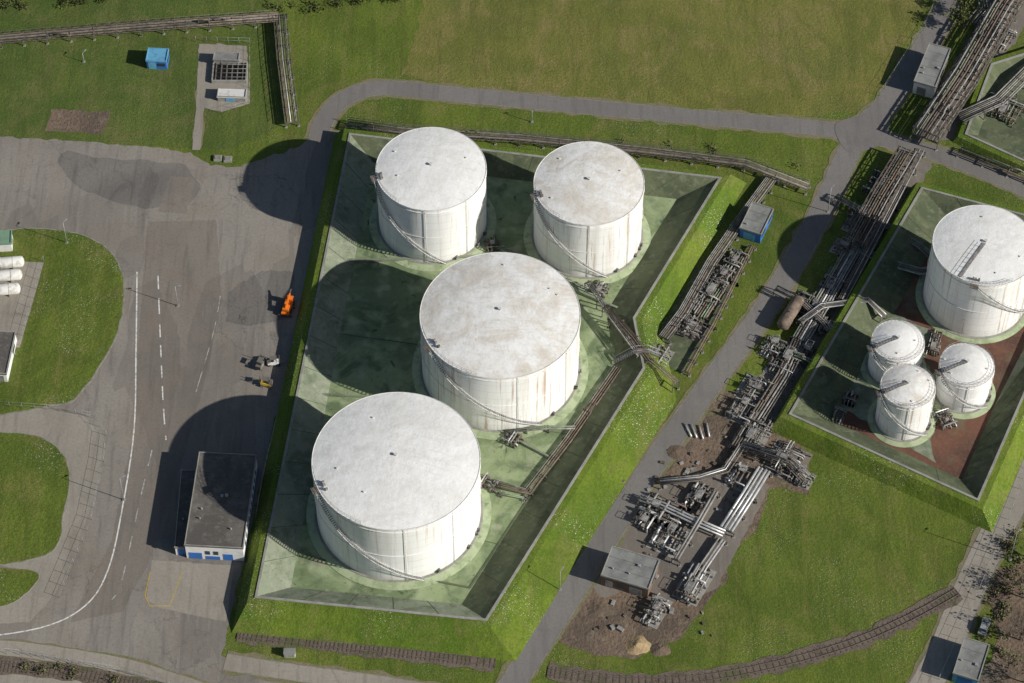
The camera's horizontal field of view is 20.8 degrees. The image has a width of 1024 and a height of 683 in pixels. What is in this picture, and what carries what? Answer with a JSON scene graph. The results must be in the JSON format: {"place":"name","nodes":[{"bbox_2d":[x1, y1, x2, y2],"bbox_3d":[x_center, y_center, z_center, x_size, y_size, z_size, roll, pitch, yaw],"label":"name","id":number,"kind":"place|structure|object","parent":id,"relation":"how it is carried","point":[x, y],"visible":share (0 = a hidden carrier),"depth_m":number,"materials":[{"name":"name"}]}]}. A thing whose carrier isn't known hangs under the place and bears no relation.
{"place":"outdoors","nodes":[
{"label":"outdoors","id":0,"kind":"place"},
{"bbox_2d":[0,674,81,682],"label":"railway yard","id":1,"kind":"structure","parent":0,"point":[13,678],"depth_m":548.77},
{"bbox_2d":[0,655,161,682],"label":"railway track","id":2,"kind":"structure","parent":1,"relation":"on","point":[10,665],"depth_m":549.82,"materials":[{"name":"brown wood"}]},
{"bbox_2d":[0,408,103,623],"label":"paved road","id":3,"kind":"structure","parent":0,"point":[77,440],"depth_m":577.25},
{"bbox_2d":[0,640,202,682],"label":"boundary road","id":4,"kind":"structure","parent":0,"point":[144,669],"depth_m":551.69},
{"bbox_2d":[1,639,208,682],"bbox_3d":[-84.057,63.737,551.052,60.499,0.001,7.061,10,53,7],"label":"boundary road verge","id":5,"kind":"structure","parent":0,"point":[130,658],"depth_m":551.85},
{"bbox_2d":[0,0,289,149],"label":"verge grass","id":6,"kind":"structure","parent":0,"point":[121,82],"depth_m":647.73,"materials":[{"name":"plant"}]},
{"bbox_2d":[45,109,110,133],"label":"bare soil patch","id":7,"kind":"object","parent":6,"relation":"on","point":[62,120],"visible":1,"depth_m":638.60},
{"bbox_2d":[0,10,278,48],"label":"pipeline rack","id":8,"kind":"object","parent":6,"relation":"on","point":[147,24],"visible":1,"depth_m":654.30,"materials":[{"name":"metal"}]},
{"bbox_2d":[145,47,168,69],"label":"blue kiosk","id":9,"kind":"object","parent":6,"relation":"on","point":[157,58],"visible":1,"depth_m":647.52,"materials":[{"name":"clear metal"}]},
{"bbox_2d":[273,12,299,127],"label":"pipeline rack","id":10,"kind":"object","parent":6,"relation":"on","point":[280,65],"visible":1,"depth_m":646.05,"materials":[{"name":"metal"}]},
{"bbox_2d":[70,220,222,621],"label":"asphalt lane surface","id":11,"kind":"object","parent":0,"point":[184,255],"visible":1,"depth_m":593.44,"materials":[{"name":"asphalt"}]},
{"bbox_2d":[0,130,338,682],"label":"asphalt apron","id":12,"kind":"object","parent":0,"point":[264,213],"visible":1,"depth_m":599.15,"materials":[{"name":"asphalt"}]},
{"bbox_2d":[0,331,16,381],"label":"office container","id":13,"kind":"object","parent":12,"relation":"on","point":[8,340],"visible":1,"depth_m":594.85,"materials":[{"name":"white metal"}]},
{"bbox_2d":[0,567,39,606],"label":"grass island","id":14,"kind":"structure","parent":12,"relation":"on","point":[16,585],"depth_m":562.38,"materials":[{"name":"plant"}]},
{"bbox_2d":[0,432,69,565],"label":"grass island","id":15,"kind":"structure","parent":12,"relation":"on","point":[34,480],"depth_m":575.44,"materials":[{"name":"plant"}]},
{"bbox_2d":[0,227,124,415],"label":"grass island","id":16,"kind":"structure","parent":12,"relation":"on","point":[71,331],"depth_m":603.46,"materials":[{"name":"plant"}]},
{"bbox_2d":[0,262,43,347],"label":"paved compound","id":17,"kind":"object","parent":16,"relation":"on","point":[14,309],"visible":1,"depth_m":606.29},
{"bbox_2d":[0,272,137,634],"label":"lane marking","id":18,"kind":"object","parent":12,"relation":"on","point":[126,480],"visible":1,"depth_m":577.39,"materials":[{"name":"white paint"}]},
{"bbox_2d":[58,151,199,208],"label":"asphalt repair","id":19,"kind":"structure","parent":12,"relation":"on","point":[141,183],"depth_m":628.48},
{"bbox_2d":[159,176,195,212],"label":"asphalt repair","id":20,"kind":"structure","parent":12,"relation":"on","point":[177,195],"depth_m":625.24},
{"bbox_2d":[174,470,195,554],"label":"control building annex","id":21,"kind":"object","parent":12,"relation":"on","point":[187,478],"visible":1,"depth_m":570.37,"materials":[{"name":"grey concrete"}]},
{"bbox_2d":[185,460,257,560],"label":"walls","id":22,"kind":"structure","parent":12,"relation":"on","point":[238,554],"depth_m":564.20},
{"bbox_2d":[184,452,256,548],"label":"roof","id":23,"kind":"structure","parent":22,"relation":"on","point":[220,501],"depth_m":569.00,"materials":[{"name":"grey concrete"}]},
{"bbox_2d":[226,270,293,325],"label":"asphalt repair","id":24,"kind":"structure","parent":12,"relation":"on","point":[259,297],"depth_m":607.14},
{"bbox_2d":[146,560,233,621],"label":"paved yard","id":25,"kind":"structure","parent":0,"point":[202,590],"depth_m":561.94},
{"bbox_2d":[196,44,248,111],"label":"paved plot","id":26,"kind":"object","parent":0,"point":[206,95],"visible":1,"depth_m":645.96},
{"bbox_2d":[211,61,247,83],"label":"oil separator basin","id":27,"kind":"object","parent":26,"relation":"on","point":[224,74],"visible":1,"depth_m":647.07,"materials":[{"name":"concrete"}]},
{"bbox_2d":[217,87,246,101],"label":"equipment cabin","id":28,"kind":"object","parent":26,"relation":"on","point":[232,94],"visible":1,"depth_m":641.85,"materials":[{"name":"metal"}]},
{"bbox_2d":[223,654,416,682],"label":"perimeter road","id":29,"kind":"structure","parent":0,"point":[276,669],"depth_m":549.88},
{"bbox_2d":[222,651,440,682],"bbox_3d":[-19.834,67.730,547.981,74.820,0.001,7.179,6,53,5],"label":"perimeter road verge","id":30,"kind":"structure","parent":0,"point":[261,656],"depth_m":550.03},
{"bbox_2d":[104,0,1023,682],"bbox_3d":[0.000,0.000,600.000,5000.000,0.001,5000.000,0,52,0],"label":"ground","id":31,"kind":"structure","parent":0,"point":[840,550],"depth_m":576.38,"materials":[{"name":"green plant"}]},
{"bbox_2d":[236,632,495,671],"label":"railway track","id":32,"kind":"structure","parent":31,"relation":"on","point":[478,663],"depth_m":552.68,"materials":[{"name":"brown wood"}]},
{"bbox_2d":[232,128,745,660],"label":"tank bund","id":33,"kind":"structure","parent":31,"relation":"on","point":[498,608],"depth_m":585.70,"materials":[{"name":"green concrete"}]},
{"bbox_2d":[306,392,491,590],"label":"storage tank","id":34,"kind":"object","parent":33,"relation":"on","point":[399,498],"visible":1,"depth_m":557.74,"materials":[{"name":"metal"}]},
{"bbox_2d":[369,127,495,271],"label":"storage tank","id":35,"kind":"object","parent":33,"relation":"on","point":[432,210],"visible":0.98,"depth_m":606.30,"materials":[{"name":"metal"}]},
{"bbox_2d":[300,386,601,588],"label":"drain channel","id":36,"kind":"object","parent":33,"relation":"on","point":[491,554],"visible":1,"depth_m":566.79,"materials":[{"name":"concrete"}]},
{"bbox_2d":[347,254,617,307],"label":"bund divider wall","id":37,"kind":"structure","parent":33,"relation":"on","point":[374,260],"depth_m":612.68,"materials":[{"name":"concrete"}]},
{"bbox_2d":[412,252,588,439],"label":"storage tank","id":38,"kind":"object","parent":33,"relation":"on","point":[500,345],"visible":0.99,"depth_m":579.90,"materials":[{"name":"metal"}]},
{"bbox_2d":[493,365,620,499],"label":"tank pipeline","id":39,"kind":"object","parent":33,"relation":"on","point":[528,490],"visible":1,"depth_m":582.57,"materials":[{"name":"metal"}]},
{"bbox_2d":[524,141,650,285],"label":"storage tank","id":40,"kind":"object","parent":33,"relation":"on","point":[586,221],"visible":0.99,"depth_m":603.74,"materials":[{"name":"metal"}]},
{"bbox_2d":[345,117,810,195],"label":"pipeline rack","id":41,"kind":"object","parent":31,"relation":"on","point":[542,140],"visible":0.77,"depth_m":631.86,"materials":[{"name":"metal"}]},
{"bbox_2d":[601,304,679,392],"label":"pipe rack","id":42,"kind":"object","parent":31,"relation":"on","point":[639,342],"visible":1,"depth_m":595.32,"materials":[{"name":"metal"}]},
{"bbox_2d":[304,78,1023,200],"bbox_3d":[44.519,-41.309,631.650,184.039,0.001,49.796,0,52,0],"label":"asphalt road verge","id":43,"kind":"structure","parent":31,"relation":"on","point":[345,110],"depth_m":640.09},
{"bbox_2d":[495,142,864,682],"bbox_3d":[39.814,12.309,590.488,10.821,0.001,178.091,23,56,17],"label":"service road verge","id":44,"kind":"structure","parent":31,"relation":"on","point":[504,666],"depth_m":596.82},
{"bbox_2d":[661,255,739,370],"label":"gravel strip","id":45,"kind":"object","parent":31,"relation":"on","point":[681,347],"visible":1,"depth_m":600.45,"materials":[{"name":"gravel"}]},
{"bbox_2d":[671,313,707,342],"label":"valve manifold","id":46,"kind":"object","parent":45,"relation":"on","point":[691,329],"visible":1,"depth_m":600.90,"materials":[{"name":"metal"}]},
{"bbox_2d":[687,278,728,325],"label":"valve manifold","id":47,"kind":"object","parent":45,"relation":"on","point":[712,295],"visible":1,"depth_m":605.48,"materials":[{"name":"metal"}]},
{"bbox_2d":[657,175,778,344],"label":"pipe rack","id":48,"kind":"object","parent":31,"relation":"on","point":[713,262],"visible":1,"depth_m":611.88,"materials":[{"name":"metal"}]},
{"bbox_2d":[681,244,756,376],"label":"pipe rack","id":49,"kind":"object","parent":31,"relation":"on","point":[710,326],"visible":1,"depth_m":603.69,"materials":[{"name":"metal"}]},
{"bbox_2d":[547,585,962,682],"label":"railway track","id":50,"kind":"structure","parent":31,"relation":"on","point":[909,618],"depth_m":551.21,"materials":[{"name":"brown wood"}]},
{"bbox_2d":[728,337,806,455],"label":"pipe rack","id":51,"kind":"object","parent":31,"relation":"on","point":[770,399],"visible":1,"depth_m":589.66,"materials":[{"name":"metal"}]},
{"bbox_2d":[757,333,786,359],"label":"valve manifold","id":52,"kind":"object","parent":31,"relation":"on","point":[767,350],"visible":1,"depth_m":597.76,"materials":[{"name":"grey metal"}]},
{"bbox_2d":[777,295,803,329],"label":"horizontal pressure vessel","id":53,"kind":"object","parent":31,"relation":"on","point":[790,313],"visible":1,"depth_m":601.02,"materials":[{"name":"brown metal"}]},
{"bbox_2d":[796,289,836,321],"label":"valve manifold","id":54,"kind":"object","parent":31,"relation":"on","point":[809,298],"visible":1,"depth_m":604.82,"materials":[{"name":"metal"}]},
{"bbox_2d":[789,241,864,342],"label":"pipe rack","id":55,"kind":"object","parent":31,"relation":"on","point":[841,276],"visible":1,"depth_m":606.80,"materials":[{"name":"metal"}]},
{"bbox_2d":[795,297,887,331],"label":"pipe rack","id":56,"kind":"object","parent":31,"relation":"on","point":[876,308],"visible":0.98,"depth_m":602.30,"materials":[{"name":"metal"}]},
{"bbox_2d":[759,157,931,417],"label":"gravel strip","id":57,"kind":"object","parent":31,"relation":"on","point":[923,167],"visible":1,"depth_m":612.16,"materials":[{"name":"gravel"}]},
{"bbox_2d":[734,372,782,409],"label":"valve manifold","id":58,"kind":"object","parent":57,"relation":"on","point":[753,386],"visible":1,"depth_m":591.09,"materials":[{"name":"grey metal"}]},
{"bbox_2d":[763,341,805,382],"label":"valve manifold","id":59,"kind":"object","parent":57,"relation":"on","point":[772,367],"visible":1,"depth_m":595.41,"materials":[{"name":"grey metal"}]},
{"bbox_2d":[861,168,899,201],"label":"valve manifold","id":60,"kind":"object","parent":57,"relation":"on","point":[871,182],"visible":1,"depth_m":625.84,"materials":[{"name":"metal"}]},
{"bbox_2d":[841,204,880,239],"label":"valve manifold","id":61,"kind":"object","parent":31,"relation":"on","point":[849,221],"visible":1,"depth_m":619.11,"materials":[{"name":"grey metal"}]},
{"bbox_2d":[835,110,889,151],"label":"road junction","id":62,"kind":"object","parent":31,"relation":"on","point":[863,132],"visible":1,"depth_m":636.64,"materials":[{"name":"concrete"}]},
{"bbox_2d":[831,193,929,257],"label":"pipe rack","id":63,"kind":"object","parent":31,"relation":"on","point":[853,205],"visible":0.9,"depth_m":619.03,"materials":[{"name":"metal"}]},
{"bbox_2d":[836,148,925,300],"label":"pipe rack","id":64,"kind":"object","parent":31,"relation":"on","point":[860,261],"visible":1,"depth_m":614.66,"materials":[{"name":"metal"}]},
{"bbox_2d":[845,145,919,247],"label":"pipe rack gantry","id":65,"kind":"object","parent":31,"relation":"on","point":[885,209],"visible":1,"depth_m":621.02,"materials":[{"name":"metal"}]},
{"bbox_2d":[771,182,1023,532],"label":"process bund","id":66,"kind":"structure","parent":31,"relation":"on","point":[969,475],"depth_m":587.17,"materials":[{"name":"green plant"}]},
{"bbox_2d":[840,314,939,462],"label":"bund floor coating","id":67,"kind":"object","parent":66,"relation":"on","point":[862,388],"visible":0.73,"depth_m":590.42,"materials":[{"name":"concrete"}]},
{"bbox_2d":[860,318,926,389],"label":"storage tank","id":68,"kind":"object","parent":67,"relation":"on","point":[893,341],"visible":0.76,"depth_m":587.70,"materials":[{"name":"metal"}]},
{"bbox_2d":[867,362,935,447],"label":"storage tank","id":69,"kind":"object","parent":67,"relation":"on","point":[900,412],"visible":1,"depth_m":578.70,"materials":[{"name":"metal"}]},
{"bbox_2d":[932,341,995,418],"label":"storage tank","id":70,"kind":"object","parent":66,"relation":"on","point":[963,374],"visible":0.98,"depth_m":584.46,"materials":[{"name":"metal"}]},
{"bbox_2d":[915,205,1023,343],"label":"storage tank","id":71,"kind":"object","parent":66,"relation":"on","point":[970,286],"visible":1,"depth_m":593.56,"materials":[{"name":"metal"}]},
{"bbox_2d":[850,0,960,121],"bbox_3d":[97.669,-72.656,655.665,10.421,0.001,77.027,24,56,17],"label":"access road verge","id":72,"kind":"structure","parent":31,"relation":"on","point":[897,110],"depth_m":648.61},
{"bbox_2d":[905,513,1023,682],"bbox_3d":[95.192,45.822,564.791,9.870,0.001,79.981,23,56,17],"label":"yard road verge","id":73,"kind":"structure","parent":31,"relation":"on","point":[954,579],"depth_m":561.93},
{"bbox_2d":[910,0,1023,150],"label":"pipe rack gantry","id":74,"kind":"object","parent":31,"relation":"on","point":[949,96],"visible":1,"depth_m":643.04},
{"bbox_2d":[916,0,1023,140],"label":"gravel strip","id":75,"kind":"object","parent":31,"relation":"on","point":[1018,26],"visible":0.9,"depth_m":648.28,"materials":[{"name":"stone"}]},
{"bbox_2d":[952,637,989,682],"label":"equipment shed","id":76,"kind":"structure","parent":31,"relation":"on","point":[970,661],"depth_m":547.70,"materials":[{"name":"grey concrete"}]},
{"bbox_2d":[952,49,1023,173],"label":"equipment bund","id":77,"kind":"structure","parent":31,"relation":"on","point":[996,140],"depth_m":637.02,"materials":[{"name":"concrete"}]},
{"bbox_2d":[956,146,1023,177],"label":"pipeline rack","id":78,"kind":"object","parent":31,"relation":"on","point":[991,163],"visible":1,"depth_m":629.32,"materials":[{"name":"metal"}]},
{"bbox_2d":[978,561,1023,682],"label":"bare soil patch","id":79,"kind":"object","parent":31,"relation":"on","point":[994,670],"visible":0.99,"depth_m":555.50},
{"bbox_2d":[979,526,1023,658],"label":"shrubs","id":80,"kind":"object","parent":31,"relation":"on","point":[1004,606],"visible":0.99,"depth_m":560.61,"materials":[{"name":"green plant"}]},
{"bbox_2d":[983,91,1023,127],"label":"valve manifold","id":81,"kind":"object","parent":31,"relation":"on","point":[1011,115],"visible":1,"depth_m":639.22,"materials":[{"name":"metal"}]},
{"bbox_2d":[401,0,924,115],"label":"meadow","id":82,"kind":"structure","parent":0,"point":[804,57],"depth_m":652.38,"materials":[{"name":"green plant"}]},
{"bbox_2d":[309,81,1023,196],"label":"asphalt road","id":83,"kind":"structure","parent":0,"point":[331,111],"depth_m":639.89,"materials":[{"name":"asphalt"}]},
{"bbox_2d":[308,80,1022,196],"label":"asphalt road kerb","id":84,"kind":"structure","parent":83,"relation":"on","point":[642,119],"depth_m":639.86,"materials":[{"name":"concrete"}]},
{"bbox_2d":[499,145,860,682],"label":"service road","id":85,"kind":"structure","parent":0,"point":[522,668],"depth_m":586.69,"materials":[{"name":"asphalt"}]},
{"bbox_2d":[498,144,861,682],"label":"service road kerb","id":86,"kind":"structure","parent":85,"relation":"on","point":[705,410],"depth_m":590.47,"materials":[{"name":"concrete"}]},
{"bbox_2d":[559,390,809,658],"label":"bare soil","id":87,"kind":"structure","parent":0,"point":[580,633],"depth_m":559.93,"materials":[{"name":"soil"}]},
{"bbox_2d":[586,595,616,616],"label":"soil heap","id":88,"kind":"object","parent":87,"relation":"on","point":[597,606],"visible":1,"depth_m":558.80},
{"bbox_2d":[639,592,672,628],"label":"pump manifold","id":89,"kind":"object","parent":87,"relation":"on","point":[658,608],"visible":1,"depth_m":557.18,"materials":[{"name":"grey metal"}]},
{"bbox_2d":[594,436,748,635],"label":"site materials","id":90,"kind":"object","parent":87,"relation":"on","point":[620,628],"visible":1,"depth_m":574.51,"materials":[{"name":"brown stone"}]},
{"bbox_2d":[636,494,726,538],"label":"insulated pipeline","id":91,"kind":"object","parent":87,"relation":"on","point":[682,513],"visible":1,"depth_m":570.66,"materials":[{"name":"metal"}]},
{"bbox_2d":[594,470,769,600],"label":"concrete slab","id":92,"kind":"structure","parent":87,"relation":"on","point":[667,581],"depth_m":568.68,"materials":[{"name":"concrete"}]},
{"bbox_2d":[600,546,659,598],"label":"brick substation","id":93,"kind":"object","parent":92,"relation":"on","point":[630,572],"visible":1,"depth_m":560.40,"materials":[{"name":"grey concrete"}]},
{"bbox_2d":[631,506,659,532],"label":"pump manifold","id":94,"kind":"object","parent":92,"relation":"on","point":[646,523],"visible":1,"depth_m":570.80,"materials":[{"name":"metal"}]},
{"bbox_2d":[636,491,690,531],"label":"pump manifold","id":95,"kind":"object","parent":92,"relation":"on","point":[666,516],"visible":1,"depth_m":572.37,"materials":[{"name":"metal"}]},
{"bbox_2d":[645,520,688,557],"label":"pump manifold","id":96,"kind":"object","parent":92,"relation":"on","point":[667,541],"visible":1,"depth_m":568.12,"materials":[{"name":"grey metal"}]},
{"bbox_2d":[671,561,715,606],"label":"pump manifold","id":97,"kind":"object","parent":92,"relation":"on","point":[686,584],"visible":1,"depth_m":561.30,"materials":[{"name":"grey metal"}]},
{"bbox_2d":[670,490,720,566],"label":"insulated pipeline","id":98,"kind":"object","parent":92,"relation":"on","point":[693,529],"visible":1,"depth_m":568.27,"materials":[{"name":"metal"}]},
{"bbox_2d":[680,479,720,516],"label":"pump manifold","id":99,"kind":"object","parent":92,"relation":"on","point":[696,498],"visible":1,"depth_m":574.10,"materials":[{"name":"metal"}]},
{"bbox_2d":[677,537,727,605],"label":"insulated pipeline","id":100,"kind":"object","parent":92,"relation":"on","point":[705,563],"visible":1,"depth_m":563.93,"materials":[{"name":"metal"}]},
{"bbox_2d":[724,460,753,491],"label":"pump manifold","id":101,"kind":"object","parent":92,"relation":"on","point":[739,477],"visible":1,"depth_m":577.29,"materials":[{"name":"grey metal"}]},
{"bbox_2d":[716,466,772,537],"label":"insulated pipeline","id":102,"kind":"object","parent":92,"relation":"on","point":[732,526],"visible":1,"depth_m":572.89,"materials":[{"name":"metal"}]},
{"bbox_2d":[658,443,747,490],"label":"pipe rack","id":103,"kind":"object","parent":87,"relation":"on","point":[698,476],"visible":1,"depth_m":576.90,"materials":[{"name":"metal"}]},
{"bbox_2d":[724,394,758,424],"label":"valve manifold","id":104,"kind":"object","parent":87,"relation":"on","point":[739,410],"visible":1,"depth_m":587.83,"materials":[{"name":"grey metal"}]},
{"bbox_2d":[732,409,777,450],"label":"valve manifold","id":105,"kind":"object","parent":87,"relation":"on","point":[763,434],"visible":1,"depth_m":584.41,"materials":[{"name":"grey metal"}]},
{"bbox_2d":[737,441,812,486],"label":"pipe rack","id":106,"kind":"object","parent":87,"relation":"on","point":[764,454],"visible":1,"depth_m":579.60,"materials":[{"name":"metal"}]},
{"bbox_2d":[759,439,812,484],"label":"valve manifold","id":107,"kind":"object","parent":87,"relation":"on","point":[785,450],"visible":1,"depth_m":580.21,"materials":[{"name":"metal"}]},
{"bbox_2d":[739,202,773,235],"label":"roof","id":108,"kind":"structure","parent":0,"point":[756,218],"depth_m":616.77,"materials":[{"name":"grey"}]},
{"bbox_2d":[859,0,961,115],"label":"access road","id":109,"kind":"structure","parent":0,"point":[891,97],"depth_m":649.76,"materials":[{"name":"asphalt"}]},
{"bbox_2d":[913,43,950,87],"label":"roof","id":110,"kind":"structure","parent":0,"point":[932,64],"depth_m":643.76,"materials":[{"name":"grey concrete"}]},
{"bbox_2d":[910,460,1023,682],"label":"yard road","id":111,"kind":"structure","parent":0,"point":[970,580],"depth_m":561.63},
{"bbox_2d":[953,66,1023,124],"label":"pipe rack","id":112,"kind":"object","parent":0,"point":[996,98],"visible":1,"depth_m":639.44,"materials":[{"name":"metal"}]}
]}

